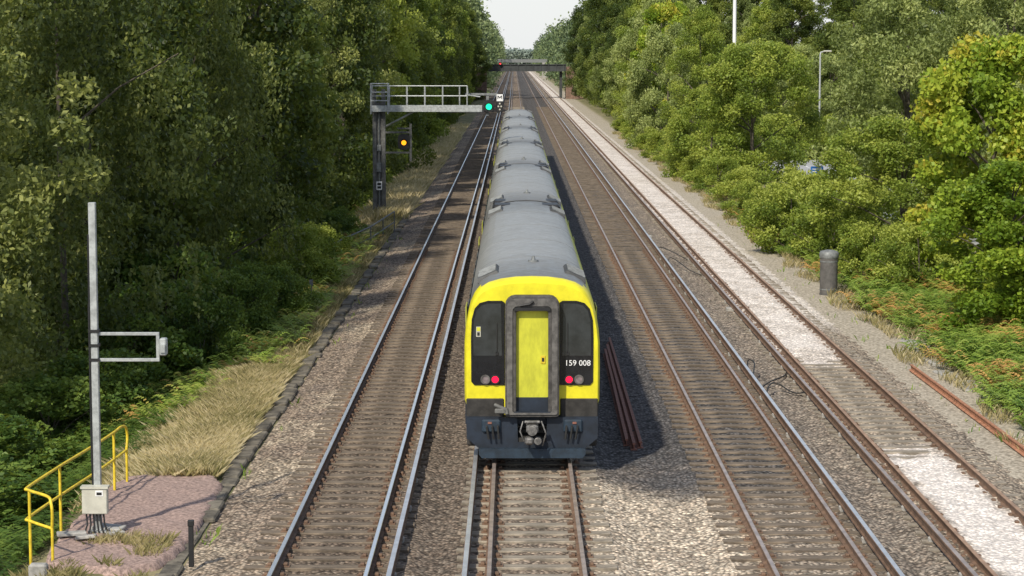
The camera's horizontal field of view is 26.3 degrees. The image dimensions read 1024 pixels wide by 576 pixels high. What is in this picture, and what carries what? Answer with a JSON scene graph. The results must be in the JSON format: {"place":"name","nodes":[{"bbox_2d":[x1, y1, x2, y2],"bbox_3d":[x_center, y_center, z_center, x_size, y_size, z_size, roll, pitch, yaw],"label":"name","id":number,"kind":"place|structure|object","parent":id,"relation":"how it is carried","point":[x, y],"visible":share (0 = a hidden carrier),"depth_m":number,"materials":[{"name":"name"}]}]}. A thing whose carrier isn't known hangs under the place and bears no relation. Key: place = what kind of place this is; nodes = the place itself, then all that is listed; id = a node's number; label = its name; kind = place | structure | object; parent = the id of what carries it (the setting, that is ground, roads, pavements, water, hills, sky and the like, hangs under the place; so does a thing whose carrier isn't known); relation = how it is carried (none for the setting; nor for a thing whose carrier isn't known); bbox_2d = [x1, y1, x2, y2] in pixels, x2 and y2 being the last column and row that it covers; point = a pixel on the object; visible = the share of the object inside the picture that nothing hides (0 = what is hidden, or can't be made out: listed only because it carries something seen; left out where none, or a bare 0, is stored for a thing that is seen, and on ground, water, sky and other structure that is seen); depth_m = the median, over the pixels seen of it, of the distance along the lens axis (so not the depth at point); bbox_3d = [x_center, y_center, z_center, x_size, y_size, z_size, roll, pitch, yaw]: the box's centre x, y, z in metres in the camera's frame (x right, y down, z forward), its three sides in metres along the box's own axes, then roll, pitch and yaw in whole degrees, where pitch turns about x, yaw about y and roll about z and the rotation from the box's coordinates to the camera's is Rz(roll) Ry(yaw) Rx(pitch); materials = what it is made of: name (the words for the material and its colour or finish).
{"place":"outdoors","nodes":[
{"label":"outdoors","id":0,"kind":"place"},
{"bbox_2d":[1,526,181,575],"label":"dry grass","id":1,"kind":"structure","parent":0,"point":[134,539],"depth_m":36.81,"materials":[{"name":"beige plant"}]},
{"bbox_2d":[67,350,313,514],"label":"dry grass","id":2,"kind":"structure","parent":0,"point":[212,432],"depth_m":48.87,"materials":[{"name":"beige plant"}]},
{"bbox_2d":[0,71,1023,575],"bbox_3d":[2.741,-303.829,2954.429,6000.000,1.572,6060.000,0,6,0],"label":"ground","id":3,"kind":"structure","parent":0,"point":[876,343],"depth_m":64.89,"materials":[{"name":"gravel"}]},
{"bbox_2d":[0,451,67,526],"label":"bramble bush","id":4,"kind":"object","parent":3,"relation":"on","point":[8,486],"visible":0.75,"depth_m":44.08,"materials":[{"name":"green plant"}]},
{"bbox_2d":[0,413,88,478],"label":"bramble bush","id":5,"kind":"object","parent":3,"relation":"on","point":[16,429],"visible":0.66,"depth_m":48.83,"materials":[{"name":"green plant"}]},
{"bbox_2d":[0,0,111,407],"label":"broadleaf tree","id":6,"kind":"object","parent":3,"relation":"on","point":[12,213],"visible":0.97,"depth_m":52.34,"materials":[{"name":"green plant"}]},
{"bbox_2d":[0,0,127,380],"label":"broadleaf tree","id":7,"kind":"object","parent":3,"relation":"on","point":[45,91],"visible":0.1,"depth_m":65.65,"materials":[{"name":"green plant"}]},
{"bbox_2d":[0,371,151,447],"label":"bramble bush","id":8,"kind":"object","parent":3,"relation":"on","point":[66,400],"visible":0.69,"depth_m":53.03,"materials":[{"name":"green plant"}]},
{"bbox_2d":[20,347,168,431],"bbox_3d":[-10.721,2.817,56.461,4.011,2.533,4.451,6,8,44],"label":"bramble bush","id":9,"kind":"object","parent":3,"relation":"on","point":[130,385],"visible":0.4,"depth_m":56.02,"materials":[{"name":"green plant"}]},
{"bbox_2d":[0,345,224,575],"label":"bracken","id":10,"kind":"object","parent":3,"relation":"on","point":[14,546],"visible":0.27,"depth_m":46.65,"materials":[{"name":"green plant"}]},
{"bbox_2d":[0,0,242,385],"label":"broadleaf tree","id":11,"kind":"object","parent":3,"relation":"on","point":[19,37],"visible":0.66,"depth_m":60.43,"materials":[{"name":"green plant"}]},
{"bbox_2d":[6,0,243,359],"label":"broadleaf tree","id":12,"kind":"object","parent":3,"relation":"on","point":[186,214],"visible":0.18,"depth_m":69.63,"materials":[{"name":"green plant"}]},
{"bbox_2d":[44,309,207,386],"bbox_3d":[-10.722,2.188,60.593,4.648,3.125,5.157,0,6,5],"label":"bramble bush","id":13,"kind":"object","parent":3,"relation":"on","point":[188,355],"visible":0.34,"depth_m":60.14,"materials":[{"name":"green plant"}]},
{"bbox_2d":[46,473,222,575],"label":"gravel pad","id":14,"kind":"object","parent":3,"relation":"on","point":[154,504],"visible":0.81,"depth_m":39.36,"materials":[{"name":"gravel"}]},
{"bbox_2d":[24,425,128,564],"bbox_3d":[-7.849,3.771,39.466,0.699,1.592,6.863,0,6,0],"label":"yellow handrail","id":15,"kind":"object","parent":14,"relation":"on","point":[50,502],"visible":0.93,"depth_m":38.55,"materials":[{"name":"metal"}]},
{"bbox_2d":[80,202,167,533],"bbox_3d":[-6.730,1.396,37.912,1.510,5.758,0.424,0,6,0],"label":"equipment post","id":16,"kind":"object","parent":14,"relation":"on","point":[95,499],"visible":1,"depth_m":37.92,"materials":[{"name":"grey metal"}]},
{"bbox_2d":[73,278,228,366],"bbox_3d":[-10.507,1.578,64.741,4.681,3.715,5.194,4,7,34],"label":"bramble bush","id":17,"kind":"object","parent":3,"relation":"on","point":[178,287],"visible":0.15,"depth_m":64.35,"materials":[{"name":"green plant"}]},
{"bbox_2d":[73,244,244,329],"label":"bramble bush","id":18,"kind":"object","parent":3,"relation":"on","point":[171,262],"visible":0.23,"depth_m":68.34,"materials":[{"name":"green plant"}]},
{"bbox_2d":[81,0,307,285],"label":"broadleaf tree","id":19,"kind":"object","parent":3,"relation":"on","point":[232,82],"visible":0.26,"depth_m":76.03,"materials":[{"name":"green plant"}]},
{"bbox_2d":[69,0,327,253],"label":"broadleaf tree","id":20,"kind":"object","parent":3,"relation":"on","point":[278,26],"visible":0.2,"depth_m":87.33,"materials":[{"name":"green plant"}]},
{"bbox_2d":[146,292,255,373],"bbox_3d":[-8.868,1.609,62.466,3.184,2.992,3.033,5,8,40],"label":"leafy bush","id":21,"kind":"object","parent":3,"relation":"on","point":[223,310],"visible":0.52,"depth_m":62.15,"materials":[{"name":"green plant"}]},
{"bbox_2d":[198,268,280,344],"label":"leafy bush","id":22,"kind":"object","parent":3,"relation":"on","point":[247,292],"visible":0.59,"depth_m":66.05,"materials":[{"name":"green plant"}]},
{"bbox_2d":[100,202,381,437],"bbox_3d":[-8.110,-0.789,88.885,4.973,1.862,73.343,0,6,0],"label":"bracken","id":23,"kind":"object","parent":3,"relation":"on","point":[266,340],"visible":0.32,"depth_m":62.22,"materials":[{"name":"green plant"}]},
{"bbox_2d":[178,0,346,239],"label":"broadleaf tree","id":24,"kind":"object","parent":3,"relation":"on","point":[314,112],"visible":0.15,"depth_m":95.87,"materials":[{"name":"green plant"}]},
{"bbox_2d":[223,260,324,331],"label":"leafy bush","id":25,"kind":"object","parent":3,"relation":"on","point":[278,271],"visible":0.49,"depth_m":70.03,"materials":[{"name":"green plant"}]},
{"bbox_2d":[154,214,410,575],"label":"cable trough","id":26,"kind":"object","parent":3,"relation":"on","point":[229,482],"visible":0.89,"depth_m":50.86,"materials":[{"name":"concrete"}]},
{"bbox_2d":[258,221,338,275],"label":"leafy bush","id":27,"kind":"object","parent":3,"relation":"on","point":[309,239],"visible":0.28,"depth_m":84.00,"materials":[{"name":"green plant"}]},
{"bbox_2d":[238,0,365,210],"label":"broadleaf tree","id":28,"kind":"object","parent":3,"relation":"on","point":[339,75],"visible":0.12,"depth_m":109.38,"materials":[{"name":"green plant"}]},
{"bbox_2d":[265,247,345,294],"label":"leafy bush","id":29,"kind":"object","parent":3,"relation":"on","point":[314,263],"visible":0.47,"depth_m":79.04,"materials":[{"name":"green plant"}]},
{"bbox_2d":[255,0,390,211],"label":"broadleaf tree","id":30,"kind":"object","parent":3,"relation":"on","point":[363,75],"visible":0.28,"depth_m":124.09,"materials":[{"name":"green plant"}]},
{"bbox_2d":[295,222,354,262],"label":"leafy bush","id":31,"kind":"object","parent":3,"relation":"on","point":[324,232],"visible":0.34,"depth_m":90.00,"materials":[{"name":"green plant"}]},
{"bbox_2d":[274,215,402,355],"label":"dry grass","id":32,"kind":"structure","parent":3,"relation":"on","point":[343,291],"depth_m":76.48,"materials":[{"name":"beige plant"}]},
{"bbox_2d":[315,0,406,193],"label":"broadleaf tree","id":33,"kind":"object","parent":3,"relation":"on","point":[391,138],"visible":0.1,"depth_m":135.93,"materials":[{"name":"green plant"}]},
{"bbox_2d":[299,0,425,180],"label":"broadleaf tree","id":34,"kind":"object","parent":3,"relation":"on","point":[402,45],"visible":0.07,"depth_m":144.44,"materials":[{"name":"green plant"}]},
{"bbox_2d":[348,0,424,165],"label":"broadleaf tree","id":35,"kind":"object","parent":3,"relation":"on","point":[403,101],"visible":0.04,"depth_m":165.75,"materials":[{"name":"green plant"}]},
{"bbox_2d":[336,0,443,178],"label":"broadleaf tree","id":36,"kind":"object","parent":3,"relation":"on","point":[426,46],"visible":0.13,"depth_m":154.44,"materials":[{"name":"green plant"}]},
{"bbox_2d":[352,123,469,225],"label":"dry grass","id":37,"kind":"structure","parent":3,"relation":"on","point":[406,191],"depth_m":138.43,"materials":[{"name":"beige plant"}]},
{"bbox_2d":[410,1,443,151],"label":"broadleaf tree","id":38,"kind":"object","parent":3,"relation":"on","point":[423,141],"visible":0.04,"depth_m":192.93,"materials":[{"name":"green plant"}]},
{"bbox_2d":[416,0,450,143],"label":"broadleaf tree","id":39,"kind":"object","parent":3,"relation":"on","point":[423,6],"visible":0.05,"depth_m":202.19,"materials":[{"name":"green plant"}]},
{"bbox_2d":[370,83,497,209],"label":"signal gantry","id":40,"kind":"object","parent":3,"relation":"on","point":[378,110],"visible":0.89,"depth_m":116.67,"materials":[{"name":"metal"}]},
{"bbox_2d":[385,124,411,160],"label":"railway signal","id":41,"kind":"object","parent":40,"relation":"attached to","point":[404,141],"visible":1,"depth_m":116.65,"materials":[{"name":"black paint"}]},
{"bbox_2d":[423,4,452,139],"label":"broadleaf tree","id":42,"kind":"object","parent":3,"relation":"on","point":[441,115],"visible":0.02,"depth_m":212.19,"materials":[{"name":"green plant"}]},
{"bbox_2d":[426,0,456,122],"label":"broadleaf tree","id":43,"kind":"object","parent":3,"relation":"on","point":[437,7],"visible":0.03,"depth_m":222.82,"materials":[{"name":"green plant"}]},
{"bbox_2d":[433,1,458,125],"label":"broadleaf tree","id":44,"kind":"object","parent":3,"relation":"on","point":[451,75],"visible":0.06,"depth_m":252.69,"materials":[{"name":"green plant"}]},
{"bbox_2d":[440,0,462,118],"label":"broadleaf tree","id":45,"kind":"object","parent":3,"relation":"on","point":[451,10],"visible":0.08,"depth_m":262.37,"materials":[{"name":"green plant"}]},
{"bbox_2d":[451,0,471,114],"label":"broadleaf tree","id":46,"kind":"object","parent":3,"relation":"on","point":[457,2],"visible":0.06,"depth_m":319.05,"materials":[{"name":"green plant"}]},
{"bbox_2d":[458,6,476,102],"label":"broadleaf tree","id":47,"kind":"object","parent":3,"relation":"on","point":[465,27],"visible":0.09,"depth_m":348.35,"materials":[{"name":"green plant"}]},
{"bbox_2d":[464,1,492,99],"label":"broadleaf tree","id":48,"kind":"object","parent":3,"relation":"on","point":[483,70],"visible":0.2,"depth_m":423.03,"materials":[{"name":"green plant"}]},
{"bbox_2d":[462,0,508,92],"bbox_3d":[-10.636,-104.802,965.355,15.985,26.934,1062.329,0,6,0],"label":"woodland","id":49,"kind":"object","parent":3,"relation":"on","point":[493,46],"visible":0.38,"depth_m":586.67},
{"bbox_2d":[474,64,584,99],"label":"overbridge","id":50,"kind":"object","parent":3,"relation":"on","point":[560,68],"visible":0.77,"depth_m":429.72,"materials":[{"name":"brick"}]},
{"bbox_2d":[530,0,585,89],"bbox_3d":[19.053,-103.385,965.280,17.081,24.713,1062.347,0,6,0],"label":"woodland","id":51,"kind":"object","parent":3,"relation":"on","point":[549,46],"visible":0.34,"depth_m":710.00,"materials":[{"name":"plant"}]},
{"bbox_2d":[561,1,585,98],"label":"broadleaf tree","id":52,"kind":"object","parent":3,"relation":"on","point":[577,16],"visible":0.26,"depth_m":423.07,"materials":[{"name":"green plant"}]},
{"bbox_2d":[572,1,602,98],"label":"broadleaf tree","id":53,"kind":"object","parent":3,"relation":"on","point":[581,87],"visible":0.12,"depth_m":385.68,"materials":[{"name":"green plant"}]},
{"bbox_2d":[578,0,619,105],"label":"broadleaf tree","id":54,"kind":"object","parent":3,"relation":"on","point":[593,23],"visible":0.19,"depth_m":353.58,"materials":[{"name":"green plant"}]},
{"bbox_2d":[179,71,1023,575],"bbox_3d":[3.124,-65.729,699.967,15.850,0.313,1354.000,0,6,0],"label":"ballast bed","id":55,"kind":"object","parent":3,"relation":"on","point":[657,515],"visible":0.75,"depth_m":45.53,"materials":[{"name":"gravel"}]},
{"bbox_2d":[241,72,509,575],"bbox_3d":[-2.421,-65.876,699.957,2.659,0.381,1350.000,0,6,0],"label":"railway track","id":56,"kind":"structure","parent":55,"relation":"on","point":[472,169],"depth_m":51.47,"materials":[{"name":"metal"}]},
{"bbox_2d":[455,72,617,575],"bbox_3d":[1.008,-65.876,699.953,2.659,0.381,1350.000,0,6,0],"label":"railway track","id":57,"kind":"structure","parent":55,"relation":"on","point":[490,525],"depth_m":39.20,"materials":[{"name":"metal"}]},
{"bbox_2d":[464,109,599,457],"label":"passenger train","id":58,"kind":"object","parent":57,"relation":"on","point":[532,354],"visible":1,"depth_m":43.50,"materials":[{"name":"grey metal"}]},
{"bbox_2d":[196,224,1023,546],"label":"weeds","id":59,"kind":"object","parent":55,"relation":"on","point":[744,244],"visible":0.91,"depth_m":53.09,"materials":[{"name":"green plant"}]},
{"bbox_2d":[603,349,629,445],"bbox_3d":[2.540,2.551,54.268,0.140,0.158,14.601,0,6,1],"label":"spare rail","id":60,"kind":"object","parent":55,"relation":"on","point":[623,432],"visible":1,"depth_m":52.41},
{"bbox_2d":[606,344,636,449],"bbox_3d":[2.655,2.525,54.516,0.140,0.158,16.100,0,6,0],"label":"spare rail","id":61,"kind":"object","parent":55,"relation":"on","point":[631,439],"visible":0.91,"depth_m":51.75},
{"bbox_2d":[607,337,642,448],"bbox_3d":[2.796,2.435,55.361,0.140,0.158,17.400,0,6,0],"label":"spare rail","id":62,"kind":"object","parent":55,"relation":"on","point":[636,433],"visible":0.98,"depth_m":52.71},
{"bbox_2d":[522,71,904,575],"bbox_3d":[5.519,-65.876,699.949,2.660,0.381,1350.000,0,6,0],"label":"railway track","id":63,"kind":"structure","parent":55,"relation":"on","point":[580,168],"depth_m":50.93,"materials":[{"name":"steel"},{"name":"gravel"},{"name":"wood"}]},
{"bbox_2d":[528,72,1023,575],"bbox_3d":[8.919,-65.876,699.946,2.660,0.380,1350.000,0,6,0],"label":"railway track","id":64,"kind":"structure","parent":55,"relation":"on","point":[861,442],"depth_m":51.56,"materials":[{"name":"metal"}]},
{"bbox_2d":[591,0,632,108],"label":"broadleaf tree","id":65,"kind":"object","parent":3,"relation":"on","point":[609,12],"visible":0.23,"depth_m":317.65,"materials":[{"name":"green plant"}]},
{"bbox_2d":[596,1,630,108],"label":"broadleaf tree","id":66,"kind":"object","parent":3,"relation":"on","point":[612,41],"visible":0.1,"depth_m":309.30,"materials":[{"name":"green plant"}]},
{"bbox_2d":[601,44,626,119],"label":"broadleaf tree","id":67,"kind":"object","parent":3,"relation":"on","point":[613,86],"visible":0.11,"depth_m":280.67,"materials":[{"name":"green plant"}]},
{"bbox_2d":[613,0,668,120],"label":"broadleaf tree","id":68,"kind":"object","parent":3,"relation":"on","point":[632,11],"visible":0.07,"depth_m":245.50,"materials":[{"name":"green plant"}]},
{"bbox_2d":[609,0,693,130],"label":"broadleaf tree","id":69,"kind":"object","parent":3,"relation":"on","point":[626,44],"visible":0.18,"depth_m":230.10,"materials":[{"name":"green plant"}]},
{"bbox_2d":[638,131,668,157],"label":"leafy bush","id":70,"kind":"object","parent":3,"relation":"on","point":[650,145],"visible":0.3,"depth_m":179.58,"materials":[{"name":"green plant"}]},
{"bbox_2d":[623,22,707,148],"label":"broadleaf tree","id":71,"kind":"object","parent":3,"relation":"on","point":[644,95],"visible":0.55,"depth_m":193.78,"materials":[{"name":"green plant"}]},
{"bbox_2d":[624,0,710,129],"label":"broadleaf tree","id":72,"kind":"object","parent":3,"relation":"on","point":[676,11],"visible":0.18,"depth_m":209.43,"materials":[{"name":"green plant"}]},
{"bbox_2d":[657,3,742,152],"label":"broadleaf tree","id":73,"kind":"object","parent":3,"relation":"on","point":[702,22],"visible":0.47,"depth_m":176.24,"materials":[{"name":"green plant"}]},
{"bbox_2d":[682,155,740,191],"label":"leafy bush","id":74,"kind":"object","parent":3,"relation":"on","point":[727,163],"visible":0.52,"depth_m":135.30,"materials":[{"name":"green plant"}]},
{"bbox_2d":[660,87,763,177],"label":"broadleaf tree","id":75,"kind":"object","parent":3,"relation":"on","point":[680,123],"visible":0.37,"depth_m":149.26,"materials":[{"name":"green plant"}]},
{"bbox_2d":[704,164,773,202],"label":"leafy bush","id":76,"kind":"object","parent":3,"relation":"on","point":[739,173],"visible":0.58,"depth_m":124.34,"materials":[{"name":"green plant"}]},
{"bbox_2d":[723,0,756,45],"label":"broadleaf tree","id":77,"kind":"object","parent":3,"relation":"on","point":[744,9],"visible":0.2,"depth_m":417.73,"materials":[{"name":"green plant"}]},
{"bbox_2d":[720,178,763,218],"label":"leafy bush","id":78,"kind":"object","parent":3,"relation":"on","point":[745,187],"visible":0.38,"depth_m":112.69,"materials":[{"name":"green plant"}]},
{"bbox_2d":[672,38,824,182],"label":"broadleaf tree","id":79,"kind":"object","parent":3,"relation":"on","point":[731,73],"visible":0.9,"depth_m":141.10,"materials":[{"name":"green plant"}]},
{"bbox_2d":[738,186,777,229],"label":"leafy bush","id":80,"kind":"object","parent":3,"relation":"on","point":[760,192],"visible":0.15,"depth_m":103.71,"materials":[{"name":"green plant"}]},
{"bbox_2d":[730,114,793,158],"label":"leafy bush","id":81,"kind":"object","parent":3,"relation":"on","point":[766,123],"visible":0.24,"depth_m":174.66,"materials":[{"name":"green plant"}]},
{"bbox_2d":[736,0,798,45],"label":"broadleaf tree","id":82,"kind":"object","parent":3,"relation":"on","point":[762,12],"visible":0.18,"depth_m":352.38,"materials":[{"name":"green plant"}]},
{"bbox_2d":[736,181,837,252],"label":"leafy bush","id":83,"kind":"object","parent":3,"relation":"on","point":[768,230],"visible":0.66,"depth_m":92.79,"materials":[{"name":"green plant"}]},
{"bbox_2d":[752,0,825,102],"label":"broadleaf tree","id":84,"kind":"object","parent":3,"relation":"on","point":[783,15],"visible":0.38,"depth_m":322.62,"materials":[{"name":"green plant"}]},
{"bbox_2d":[779,114,827,159],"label":"leafy bush","id":85,"kind":"object","parent":3,"relation":"on","point":[791,128],"visible":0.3,"depth_m":175.60,"materials":[{"name":"green plant"}]},
{"bbox_2d":[766,169,854,237],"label":"leafy bush","id":86,"kind":"object","parent":3,"relation":"on","point":[803,181],"visible":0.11,"depth_m":96.16,"materials":[{"name":"green plant"}]},
{"bbox_2d":[612,130,1023,449],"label":"verge grass","id":87,"kind":"structure","parent":3,"relation":"on","point":[839,300],"depth_m":67.15,"materials":[{"name":"green plant"}]},
{"bbox_2d":[620,133,1023,428],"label":"bracken","id":88,"kind":"object","parent":3,"relation":"on","point":[1003,344],"visible":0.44,"depth_m":62.89,"materials":[{"name":"green plant"}]},
{"bbox_2d":[778,53,878,128],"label":"broadleaf tree","id":89,"kind":"object","parent":3,"relation":"on","point":[828,74],"visible":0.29,"depth_m":225.49,"materials":[{"name":"green plant"}]},
{"bbox_2d":[819,250,838,295],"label":"vent pipe","id":90,"kind":"object","parent":3,"relation":"on","point":[828,270],"visible":0.91,"depth_m":76.61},
{"bbox_2d":[781,198,877,258],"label":"leafy bush","id":91,"kind":"object","parent":3,"relation":"on","point":[817,235],"visible":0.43,"depth_m":87.92,"materials":[{"name":"green plant"}]},
{"bbox_2d":[809,0,890,114],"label":"broadleaf tree","id":92,"kind":"object","parent":3,"relation":"on","point":[839,12],"visible":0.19,"depth_m":280.80,"materials":[{"name":"green plant"}]},
{"bbox_2d":[808,173,904,236],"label":"leafy bush","id":93,"kind":"object","parent":3,"relation":"on","point":[881,200],"visible":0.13,"depth_m":92.68,"materials":[{"name":"green plant"}]},
{"bbox_2d":[831,220,917,280],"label":"leafy bush","id":94,"kind":"object","parent":3,"relation":"on","point":[858,256],"visible":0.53,"depth_m":80.04,"materials":[{"name":"green plant"}]},
{"bbox_2d":[805,113,982,259],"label":"broadleaf tree","id":95,"kind":"object","parent":3,"relation":"on","point":[891,146],"visible":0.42,"depth_m":85.31,"materials":[{"name":"green plant"}]},
{"bbox_2d":[805,0,986,225],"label":"broadleaf tree","id":96,"kind":"object","parent":3,"relation":"on","point":[898,58],"visible":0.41,"depth_m":102.33,"materials":[{"name":"green plant"}]},
{"bbox_2d":[865,221,962,294],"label":"leafy bush","id":97,"kind":"object","parent":3,"relation":"on","point":[902,268],"visible":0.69,"depth_m":76.10,"materials":[{"name":"green plant"}]},
{"bbox_2d":[903,30,1023,287],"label":"broadleaf tree","id":98,"kind":"object","parent":3,"relation":"on","point":[955,112],"visible":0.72,"depth_m":74.69,"materials":[{"name":"green plant"}]},
{"bbox_2d":[909,0,1023,200],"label":"broadleaf tree","id":99,"kind":"object","parent":3,"relation":"on","point":[986,23],"visible":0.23,"depth_m":97.94,"materials":[{"name":"green plant"}]},
{"bbox_2d":[909,364,1023,456],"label":"spare rail","id":100,"kind":"object","parent":3,"relation":"on","point":[990,426],"visible":1,"depth_m":51.21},
{"bbox_2d":[916,155,1023,332],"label":"broadleaf tree","id":101,"kind":"object","parent":3,"relation":"on","point":[988,202],"visible":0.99,"depth_m":64.12,"materials":[{"name":"green plant"}]},
{"bbox_2d":[948,0,1023,156],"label":"broadleaf tree","id":102,"kind":"object","parent":3,"relation":"on","point":[1008,4],"visible":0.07,"depth_m":122.20,"materials":[{"name":"green plant"}]},
{"bbox_2d":[480,0,940,49],"label":"sky","id":103,"kind":"structure","parent":0,"point":[521,23],"materials":[{"name":"white"}]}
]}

